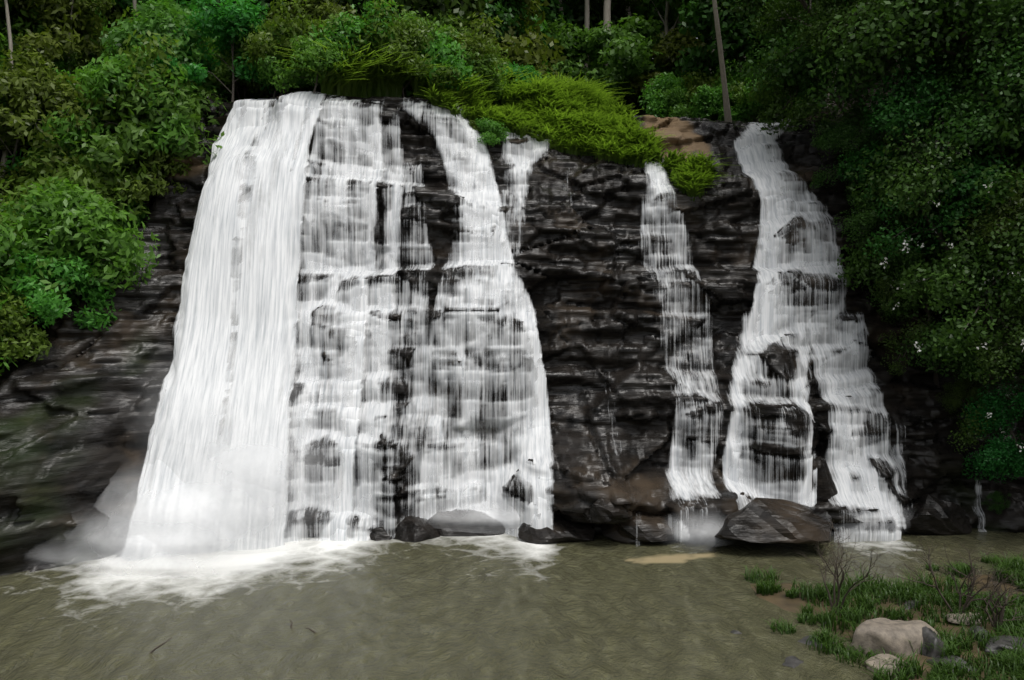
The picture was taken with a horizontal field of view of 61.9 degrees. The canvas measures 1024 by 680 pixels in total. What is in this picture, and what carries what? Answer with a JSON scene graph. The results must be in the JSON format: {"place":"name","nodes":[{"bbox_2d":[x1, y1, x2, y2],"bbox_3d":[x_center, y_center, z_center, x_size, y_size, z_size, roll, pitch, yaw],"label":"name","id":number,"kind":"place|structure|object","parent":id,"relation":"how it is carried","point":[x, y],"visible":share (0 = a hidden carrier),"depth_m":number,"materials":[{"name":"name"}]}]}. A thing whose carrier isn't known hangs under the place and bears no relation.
{"place":"outdoors","nodes":[
{"label":"outdoors","id":0,"kind":"place"},
{"bbox_2d":[0,2,1023,575],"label":"cliff rock","id":1,"kind":"object","parent":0,"point":[78,408],"visible":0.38,"depth_m":39.18,"materials":[{"name":"stone"}]},
{"bbox_2d":[0,0,12,181],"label":"hill tree","id":2,"kind":"object","parent":1,"relation":"on","point":[4,154],"visible":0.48,"depth_m":42.13,"materials":[{"name":"grey plant"}]},
{"bbox_2d":[0,267,22,375],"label":"hill shrub","id":3,"kind":"object","parent":1,"relation":"on","point":[8,280],"visible":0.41,"depth_m":34.80,"materials":[{"name":"green plant"}]},
{"bbox_2d":[0,154,43,202],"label":"hill shrub","id":4,"kind":"object","parent":1,"relation":"on","point":[12,184],"visible":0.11,"depth_m":40.67,"materials":[{"name":"green plant"}]},
{"bbox_2d":[0,12,48,75],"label":"tree","id":5,"kind":"object","parent":1,"relation":"on","point":[13,33],"visible":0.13,"depth_m":44.49,"materials":[{"name":"green plant"}]},
{"bbox_2d":[0,287,51,361],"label":"hill shrub","id":6,"kind":"object","parent":1,"relation":"on","point":[28,340],"visible":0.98,"depth_m":34.27,"materials":[{"name":"green plant"}]},
{"bbox_2d":[0,0,72,48],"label":"hill shrub","id":7,"kind":"object","parent":1,"relation":"on","point":[40,28],"visible":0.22,"depth_m":44.50,"materials":[{"name":"green plant"}]},
{"bbox_2d":[11,68,85,156],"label":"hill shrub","id":8,"kind":"object","parent":1,"relation":"on","point":[35,125],"visible":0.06,"depth_m":42.93,"materials":[{"name":"green plant"}]},
{"bbox_2d":[0,45,99,178],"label":"hill shrub","id":9,"kind":"object","parent":1,"relation":"on","point":[29,91],"visible":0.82,"depth_m":40.06,"materials":[{"name":"green plant"}]},
{"bbox_2d":[0,198,103,348],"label":"hill shrub","id":10,"kind":"object","parent":1,"relation":"on","point":[27,240],"visible":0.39,"depth_m":35.82,"materials":[{"name":"green plant"}]},
{"bbox_2d":[0,0,107,66],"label":"hill shrub","id":11,"kind":"object","parent":1,"relation":"on","point":[51,9],"visible":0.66,"depth_m":43.95,"materials":[{"name":"green plant"}]},
{"bbox_2d":[5,246,121,330],"bbox_3d":[-19.481,-2.146,36.353,4.057,4.276,5.143,0,2,14],"label":"hill shrub","id":12,"kind":"object","parent":1,"relation":"on","point":[49,304],"visible":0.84,"depth_m":35.66,"materials":[{"name":"green plant"}]},
{"bbox_2d":[0,140,157,227],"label":"hill shrub","id":13,"kind":"object","parent":1,"relation":"on","point":[86,176],"visible":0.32,"depth_m":39.65,"materials":[{"name":"green plant"}]},
{"bbox_2d":[0,176,160,301],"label":"hill shrub","id":14,"kind":"object","parent":1,"relation":"on","point":[96,230],"visible":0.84,"depth_m":36.69,"materials":[{"name":"green plant"}]},
{"bbox_2d":[53,0,115,82],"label":"hill tree","id":15,"kind":"object","parent":1,"relation":"on","point":[87,12],"visible":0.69,"depth_m":44.69,"materials":[{"name":"green plant"}]},
{"bbox_2d":[36,45,197,156],"bbox_3d":[-19.039,-11.700,42.007,7.218,6.391,5.780,0,2,-10],"label":"hill shrub","id":16,"kind":"object","parent":1,"relation":"on","point":[168,130],"visible":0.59,"depth_m":40.44,"materials":[{"name":"green plant"}]},
{"bbox_2d":[112,200,149,235],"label":"hill shrub","id":17,"kind":"object","parent":1,"relation":"on","point":[140,217],"visible":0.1,"depth_m":40.94,"materials":[{"name":"green plant"}]},
{"bbox_2d":[68,30,199,128],"bbox_3d":[-18.326,-11.909,43.734,6.775,6.066,7.541,1,2,19],"label":"hill shrub","id":18,"kind":"object","parent":1,"relation":"on","point":[136,75],"visible":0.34,"depth_m":40.79,"materials":[{"name":"green plant"}]},
{"bbox_2d":[72,51,226,210],"bbox_3d":[-16.939,-10.083,42.463,6.566,8.160,9.713,1,2,37],"label":"hill shrub","id":19,"kind":"object","parent":1,"relation":"on","point":[124,143],"visible":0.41,"depth_m":40.39,"materials":[{"name":"green plant"}]},
{"bbox_2d":[116,117,191,205],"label":"hill shrub","id":20,"kind":"object","parent":1,"relation":"on","point":[158,158],"visible":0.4,"depth_m":40.78,"materials":[{"name":"green plant"}]},
{"bbox_2d":[96,0,234,115],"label":"hill shrub","id":21,"kind":"object","parent":1,"relation":"on","point":[142,23],"visible":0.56,"depth_m":43.17,"materials":[{"name":"green plant"}]},
{"bbox_2d":[169,27,246,99],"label":"hill shrub","id":22,"kind":"object","parent":1,"relation":"on","point":[209,80],"visible":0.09,"depth_m":45.15,"materials":[{"name":"green plant"}]},
{"bbox_2d":[152,0,290,101],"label":"tree","id":23,"kind":"object","parent":1,"relation":"on","point":[235,17],"visible":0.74,"depth_m":43.16,"materials":[{"name":"green plant"}]},
{"bbox_2d":[207,45,261,99],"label":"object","id":24,"kind":"object","parent":1,"relation":"on","point":[225,70],"visible":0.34,"depth_m":44.46,"materials":[{"name":"green plant"}]},
{"bbox_2d":[195,0,296,22],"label":"tree","id":25,"kind":"object","parent":1,"relation":"on","point":[264,2],"visible":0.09,"depth_m":48.05,"materials":[{"name":"green plant"}]},
{"bbox_2d":[241,14,302,91],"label":"bush","id":26,"kind":"object","parent":1,"relation":"on","point":[263,48],"visible":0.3,"depth_m":42.48,"materials":[{"name":"green plant"}]},
{"bbox_2d":[235,18,319,98],"bbox_3d":[-12.118,-14.317,44.565,5.354,4.157,4.916,11,7,32],"label":"bush","id":27,"kind":"object","parent":1,"relation":"on","point":[281,58],"visible":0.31,"depth_m":43.22,"materials":[{"name":"green plant"}]},
{"bbox_2d":[241,13,325,98],"bbox_3d":[-11.904,-14.697,44.179,4.890,4.264,4.381,0,10,10],"label":"bush","id":28,"kind":"object","parent":1,"relation":"on","point":[273,54],"visible":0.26,"depth_m":43.33,"materials":[{"name":"green plant"}]},
{"bbox_2d":[253,50,319,91],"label":"bush","id":29,"kind":"object","parent":1,"relation":"on","point":[268,70],"visible":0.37,"depth_m":43.13,"materials":[{"name":"green plant"}]},
{"bbox_2d":[258,0,327,90],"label":"bush","id":30,"kind":"object","parent":1,"relation":"on","point":[275,21],"visible":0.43,"depth_m":42.96,"materials":[{"name":"green plant"}]},
{"bbox_2d":[270,30,355,93],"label":"bush","id":31,"kind":"object","parent":1,"relation":"on","point":[314,51],"visible":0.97,"depth_m":41.90,"materials":[{"name":"green plant"}]},
{"bbox_2d":[286,0,364,89],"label":"bush","id":32,"kind":"object","parent":1,"relation":"on","point":[322,10],"visible":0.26,"depth_m":46.34,"materials":[{"name":"green plant"}]},
{"bbox_2d":[286,0,410,18],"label":"tree","id":33,"kind":"object","parent":1,"relation":"on","point":[357,6],"visible":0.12,"depth_m":47.70,"materials":[{"name":"green plant"}]},
{"bbox_2d":[308,0,398,70],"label":"bush","id":34,"kind":"object","parent":1,"relation":"on","point":[353,27],"visible":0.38,"depth_m":42.71,"materials":[{"name":"green plant"}]},
{"bbox_2d":[322,12,419,79],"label":"bush","id":35,"kind":"object","parent":1,"relation":"on","point":[332,21],"visible":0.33,"depth_m":42.83,"materials":[{"name":"green plant"}]},
{"bbox_2d":[367,526,395,540],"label":"boulder","id":36,"kind":"object","parent":1,"relation":"on","point":[378,533],"visible":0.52,"depth_m":35.78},
{"bbox_2d":[351,0,426,94],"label":"bush","id":37,"kind":"object","parent":1,"relation":"on","point":[384,33],"visible":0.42,"depth_m":42.98,"materials":[{"name":"green plant"}]},
{"bbox_2d":[393,514,439,542],"bbox_3d":[-3.999,8.111,36.279,1.559,1.259,2.067,1,2,40],"label":"boulder","id":38,"kind":"object","parent":1,"relation":"on","point":[413,528],"visible":0.72,"depth_m":35.82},
{"bbox_2d":[377,16,460,96],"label":"bush","id":39,"kind":"object","parent":1,"relation":"on","point":[417,31],"visible":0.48,"depth_m":43.56,"materials":[{"name":"green plant"}]},
{"bbox_2d":[358,0,485,25],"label":"tree","id":40,"kind":"object","parent":1,"relation":"on","point":[461,2],"visible":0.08,"depth_m":52.55,"materials":[{"name":"green plant"}]},
{"bbox_2d":[400,9,460,69],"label":"bush","id":41,"kind":"object","parent":1,"relation":"on","point":[439,30],"visible":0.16,"depth_m":45.27,"materials":[{"name":"green plant"}]},
{"bbox_2d":[399,5,477,37],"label":"bush","id":42,"kind":"object","parent":1,"relation":"on","point":[460,29],"visible":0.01,"depth_m":50.34,"materials":[{"name":"green plant"}]},
{"bbox_2d":[403,31,475,95],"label":"bush","id":43,"kind":"object","parent":1,"relation":"on","point":[441,48],"visible":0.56,"depth_m":44.71,"materials":[{"name":"green plant"}]},
{"bbox_2d":[392,0,486,30],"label":"tree","id":44,"kind":"object","parent":1,"relation":"on","point":[462,10],"visible":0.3,"depth_m":50.81,"materials":[{"name":"green plant"}]},
{"bbox_2d":[428,509,504,536],"bbox_3d":[-1.968,8.089,37.381,3.559,1.407,2.608,0,2,12],"label":"boulder","id":45,"kind":"object","parent":1,"relation":"on","point":[463,522],"visible":0.54,"depth_m":36.58,"materials":[{"name":"stone"}]},
{"bbox_2d":[450,12,503,84],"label":"bush","id":46,"kind":"object","parent":1,"relation":"on","point":[473,43],"visible":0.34,"depth_m":46.62,"materials":[{"name":"green plant"}]},
{"bbox_2d":[454,47,511,100],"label":"bush","id":47,"kind":"object","parent":1,"relation":"on","point":[486,73],"visible":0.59,"depth_m":46.56,"materials":[{"name":"green plant"}]},
{"bbox_2d":[474,117,509,147],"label":"bush","id":48,"kind":"object","parent":1,"relation":"on","point":[489,129],"visible":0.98,"depth_m":44.75,"materials":[{"name":"green plant"}]},
{"bbox_2d":[469,0,532,63],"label":"understory","id":49,"kind":"object","parent":1,"relation":"on","point":[500,10],"visible":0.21,"depth_m":61.76,"materials":[{"name":"green plant"}]},
{"bbox_2d":[273,36,741,201],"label":"meadow grass","id":50,"kind":"structure","parent":1,"relation":"on","point":[571,116],"depth_m":45.85,"materials":[{"name":"plant"}]},
{"bbox_2d":[458,0,566,77],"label":"understory","id":51,"kind":"object","parent":1,"relation":"on","point":[525,55],"visible":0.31,"depth_m":63.25,"materials":[{"name":"green plant"}]},
{"bbox_2d":[125,101,905,560],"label":"waterfall sheets","id":52,"kind":"object","parent":1,"relation":"on","point":[235,477],"visible":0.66,"depth_m":37.14,"materials":[{"name":"liquid"}]},
{"bbox_2d":[503,62,541,85],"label":"meadow shrub","id":53,"kind":"object","parent":1,"relation":"on","point":[516,68],"visible":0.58,"depth_m":50.36,"materials":[{"name":"green plant"}]},
{"bbox_2d":[120,91,985,558],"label":"waterfall sheets","id":54,"kind":"object","parent":1,"relation":"on","point":[764,167],"visible":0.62,"depth_m":38.68,"materials":[{"name":"liquid"}]},
{"bbox_2d":[531,0,579,69],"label":"understory","id":55,"kind":"object","parent":1,"relation":"on","point":[552,12],"visible":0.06,"depth_m":74.12,"materials":[{"name":"green plant"}]},
{"bbox_2d":[518,514,594,543],"bbox_3d":[1.875,8.036,35.993,3.240,1.201,2.161,0,2,0],"label":"boulder","id":56,"kind":"object","parent":1,"relation":"on","point":[564,530],"visible":0.69,"depth_m":35.35,"materials":[{"name":"stone"}]},
{"bbox_2d":[541,14,602,84],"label":"understory","id":57,"kind":"object","parent":1,"relation":"on","point":[574,44],"visible":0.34,"depth_m":71.39,"materials":[{"name":"green plant"}]},
{"bbox_2d":[564,1,622,62],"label":"understory","id":58,"kind":"object","parent":1,"relation":"on","point":[613,18],"visible":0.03,"depth_m":78.61,"materials":[{"name":"green plant"}]},
{"bbox_2d":[584,499,632,523],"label":"boulder","id":59,"kind":"object","parent":1,"relation":"on","point":[602,511],"visible":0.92,"depth_m":34.19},
{"bbox_2d":[566,0,659,88],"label":"understory","id":60,"kind":"object","parent":1,"relation":"on","point":[620,8],"visible":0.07,"depth_m":78.47,"materials":[{"name":"green plant"}]},
{"bbox_2d":[581,13,680,114],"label":"understory","id":61,"kind":"object","parent":1,"relation":"on","point":[625,50],"visible":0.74,"depth_m":68.73,"materials":[{"name":"green plant"}]},
{"bbox_2d":[601,512,691,543],"bbox_3d":[5.955,7.894,35.801,4.488,1.453,2.481,0,2,6],"label":"boulder","id":62,"kind":"object","parent":1,"relation":"on","point":[638,527],"visible":0.64,"depth_m":35.00,"materials":[{"name":"stone"}]},
{"bbox_2d":[630,0,696,35],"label":"forest tree","id":63,"kind":"object","parent":1,"relation":"on","point":[654,11],"visible":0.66,"depth_m":76.05,"materials":[{"name":"green plant"}]},
{"bbox_2d":[638,71,694,116],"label":"bush","id":64,"kind":"object","parent":1,"relation":"on","point":[664,83],"visible":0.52,"depth_m":59.63,"materials":[{"name":"green plant"}]},
{"bbox_2d":[627,26,708,102],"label":"understory","id":65,"kind":"object","parent":1,"relation":"on","point":[671,47],"visible":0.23,"depth_m":68.03,"materials":[{"name":"green plant"}]},
{"bbox_2d":[654,84,698,117],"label":"bush","id":66,"kind":"object","parent":1,"relation":"on","point":[674,106],"visible":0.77,"depth_m":58.80,"materials":[{"name":"green plant"}]},
{"bbox_2d":[667,65,737,116],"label":"bush","id":67,"kind":"object","parent":1,"relation":"on","point":[692,86],"visible":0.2,"depth_m":59.11,"materials":[{"name":"green plant"}]},
{"bbox_2d":[689,84,741,120],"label":"bush","id":68,"kind":"object","parent":1,"relation":"on","point":[709,102],"visible":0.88,"depth_m":56.47,"materials":[{"name":"green plant"}]},
{"bbox_2d":[712,0,731,121],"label":"pale leaning tree","id":69,"kind":"object","parent":1,"relation":"on","point":[727,112],"visible":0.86,"depth_m":49.69,"materials":[{"name":"grey plant"}]},
{"bbox_2d":[712,59,750,116],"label":"bush","id":70,"kind":"object","parent":1,"relation":"on","point":[731,81],"visible":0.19,"depth_m":57.18,"materials":[{"name":"green plant"}]},
{"bbox_2d":[675,0,818,81],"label":"understory","id":71,"kind":"object","parent":1,"relation":"on","point":[734,35],"visible":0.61,"depth_m":57.46,"materials":[{"name":"green plant"}]},
{"bbox_2d":[732,89,783,122],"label":"bush","id":72,"kind":"object","parent":1,"relation":"on","point":[760,110],"visible":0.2,"depth_m":56.02,"materials":[{"name":"green plant"}]},
{"bbox_2d":[745,45,831,114],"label":"bush","id":73,"kind":"object","parent":1,"relation":"on","point":[766,97],"visible":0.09,"depth_m":52.01,"materials":[{"name":"green plant"}]},
{"bbox_2d":[717,0,872,135],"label":"bank tree","id":74,"kind":"object","parent":1,"relation":"on","point":[778,17],"visible":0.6,"depth_m":46.30,"materials":[{"name":"green plant"}]},
{"bbox_2d":[797,455,837,501],"bbox_3d":[13.064,5.993,36.711,1.597,2.070,1.421,-1,2,-24],"label":"boulder","id":75,"kind":"object","parent":1,"relation":"on","point":[826,487],"visible":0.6,"depth_m":36.13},
{"bbox_2d":[785,49,864,125],"bbox_3d":[16.601,-13.628,45.295,4.250,4.592,4.098,1,2,34],"label":"bank tree","id":76,"kind":"object","parent":1,"relation":"on","point":[815,81],"visible":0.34,"depth_m":45.13,"materials":[{"name":"green plant"}]},
{"bbox_2d":[739,0,1002,154],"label":"bank tree","id":77,"kind":"object","parent":1,"relation":"on","point":[781,67],"visible":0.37,"depth_m":43.34,"materials":[{"name":"green plant"}]},
{"bbox_2d":[780,0,975,207],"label":"bank tree","id":78,"kind":"object","parent":1,"relation":"on","point":[818,29],"visible":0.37,"depth_m":41.46,"materials":[{"name":"green plant"}]},
{"bbox_2d":[834,174,965,318],"bbox_3d":[17.994,-4.357,39.757,5.885,6.746,4.755,-1,2,-25],"label":"bank tree","id":79,"kind":"object","parent":1,"relation":"on","point":[858,223],"visible":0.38,"depth_m":39.05,"materials":[{"name":"green plant"}]},
{"bbox_2d":[806,0,1023,286],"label":"bank tree","id":80,"kind":"object","parent":1,"relation":"on","point":[923,15],"visible":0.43,"depth_m":36.80,"materials":[{"name":"green plant"}]},
{"bbox_2d":[870,263,970,387],"bbox_3d":[18.740,-0.379,39.164,4.222,6.538,5.097,5,35,39],"label":"bank tree","id":81,"kind":"object","parent":1,"relation":"on","point":[920,336],"visible":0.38,"depth_m":38.62,"materials":[{"name":"green plant"}]},
{"bbox_2d":[833,55,1016,260],"bbox_3d":[19.362,-7.691,40.133,8.238,10.285,10.472,1,2,34],"label":"bank tree","id":82,"kind":"object","parent":1,"relation":"on","point":[899,111],"visible":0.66,"depth_m":37.61,"materials":[{"name":"green plant"}]},
{"bbox_2d":[835,120,1023,363],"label":"bank tree","id":83,"kind":"object","parent":1,"relation":"on","point":[927,188],"visible":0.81,"depth_m":35.57,"materials":[{"name":"green plant"}]},
{"bbox_2d":[893,494,971,535],"bbox_3d":[18.391,7.617,37.193,3.820,1.977,2.276,0,2,-1],"label":"boulder","id":84,"kind":"object","parent":1,"relation":"on","point":[926,514],"visible":0.79,"depth_m":36.38,"materials":[{"name":"stone"}]},
{"bbox_2d":[882,25,1023,261],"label":"bank tree","id":85,"kind":"object","parent":1,"relation":"on","point":[976,130],"visible":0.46,"depth_m":35.69,"materials":[{"name":"green plant"}]},
{"bbox_2d":[899,0,1017,220],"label":"bank tree","id":86,"kind":"object","parent":1,"relation":"on","point":[944,45],"visible":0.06,"depth_m":38.39,"materials":[{"name":"green plant"}]},
{"bbox_2d":[894,232,1023,403],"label":"bank tree","id":87,"kind":"object","parent":1,"relation":"on","point":[962,361],"visible":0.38,"depth_m":35.86,"materials":[{"name":"green plant"}]},
{"bbox_2d":[935,378,1006,445],"bbox_3d":[20.647,3.154,38.067,2.718,3.487,2.252,-40,23,5],"label":"bank tree","id":88,"kind":"object","parent":1,"relation":"on","point":[960,388],"visible":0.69,"depth_m":37.69,"materials":[{"name":"green plant"}]},
{"bbox_2d":[936,0,1023,218],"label":"bank tree","id":89,"kind":"object","parent":1,"relation":"on","point":[1016,8],"visible":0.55,"depth_m":35.10,"materials":[{"name":"green plant"}]},
{"bbox_2d":[947,282,1023,453],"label":"bank tree","id":90,"kind":"object","parent":1,"relation":"on","point":[996,361],"visible":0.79,"depth_m":34.39,"materials":[{"name":"green plant"}]},
{"bbox_2d":[960,377,1023,484],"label":"bank tree","id":91,"kind":"object","parent":1,"relation":"on","point":[1003,451],"visible":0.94,"depth_m":35.62,"materials":[{"name":"green plant"}]},
{"bbox_2d":[960,159,1023,344],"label":"bank tree","id":92,"kind":"object","parent":1,"relation":"on","point":[1008,206],"visible":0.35,"depth_m":34.88,"materials":[{"name":"green plant"}]},
{"bbox_2d":[981,491,1011,513],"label":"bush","id":93,"kind":"object","parent":1,"relation":"on","point":[997,496],"visible":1,"depth_m":37.05,"materials":[{"name":"green plant"}]},
{"bbox_2d":[0,528,1023,679],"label":"pool water","id":94,"kind":"structure","parent":0,"point":[504,606],"depth_m":27.11,"materials":[{"name":"brown liquid"}]},
{"bbox_2d":[161,536,189,556],"bbox_3d":[-13.320,7.539,32.984,10.000,3.200,3.443,0,2,0],"label":"spray","id":95,"kind":"object","parent":94,"relation":"on","point":[172,545],"visible":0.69,"depth_m":31.34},
{"bbox_2d":[151,493,210,536],"bbox_3d":[-12.420,6.893,34.723,12.000,5.200,4.131,0,2,0],"label":"spray","id":96,"kind":"object","parent":94,"relation":"on","point":[183,513],"visible":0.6,"depth_m":32.68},
{"bbox_2d":[708,498,831,543],"bbox_3d":[10.415,7.276,34.364,4.996,1.803,3.263,0,2,10],"label":"boulder","id":97,"kind":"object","parent":94,"relation":"in","point":[768,521],"depth_m":33.52,"materials":[{"name":"stone"}]},
{"bbox_2d":[750,574,1023,679],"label":"bank ground","id":98,"kind":"structure","parent":0,"point":[781,600],"depth_m":26.84,"materials":[{"name":"soil"}]},
{"bbox_2d":[798,520,898,614],"bbox_3d":[10.270,7.167,26.378,2.597,2.918,3.487,0,2,0],"label":"bare shrub","id":99,"kind":"object","parent":98,"relation":"on","point":[836,576],"visible":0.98,"depth_m":26.44,"materials":[{"name":"brown plant"}]},
{"bbox_2d":[739,550,1023,679],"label":"bank grass tufts","id":100,"kind":"object","parent":98,"relation":"on","point":[912,668],"visible":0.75,"depth_m":25.67,"materials":[{"name":"plant"}]},
{"bbox_2d":[864,653,904,675],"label":"round boulder","id":101,"kind":"object","parent":98,"relation":"on","point":[872,660],"visible":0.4,"depth_m":22.53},
{"bbox_2d":[848,618,939,657],"bbox_3d":[10.737,8.566,24.069,2.652,1.374,1.927,1,2,21],"label":"boulder","id":102,"kind":"object","parent":98,"relation":"on","point":[888,636],"visible":0.59,"depth_m":23.46,"materials":[{"name":"stone"}]},
{"bbox_2d":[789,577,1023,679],"bbox_3d":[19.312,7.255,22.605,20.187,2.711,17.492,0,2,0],"label":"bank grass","id":103,"kind":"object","parent":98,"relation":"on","point":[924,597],"visible":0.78,"depth_m":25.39,"materials":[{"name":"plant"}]},
{"bbox_2d":[920,626,947,657],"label":"rock","id":104,"kind":"object","parent":98,"relation":"on","point":[929,635],"visible":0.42,"depth_m":23.24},
{"bbox_2d":[886,536,1018,612],"bbox_3d":[13.125,7.139,25.374,2.550,2.389,3.239,-1,2,-43],"label":"bare shrub","id":105,"kind":"object","parent":98,"relation":"on","point":[969,598],"visible":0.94,"depth_m":25.37,"materials":[{"name":"brown plant"}]},
{"bbox_2d":[975,571,1023,628],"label":"bare shrub","id":106,"kind":"object","parent":98,"relation":"on","point":[1001,611],"visible":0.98,"depth_m":24.05,"materials":[{"name":"brown plant"}]},
{"bbox_2d":[985,635,1023,654],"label":"edge boulder","id":107,"kind":"object","parent":98,"relation":"on","point":[999,644],"visible":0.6,"depth_m":22.72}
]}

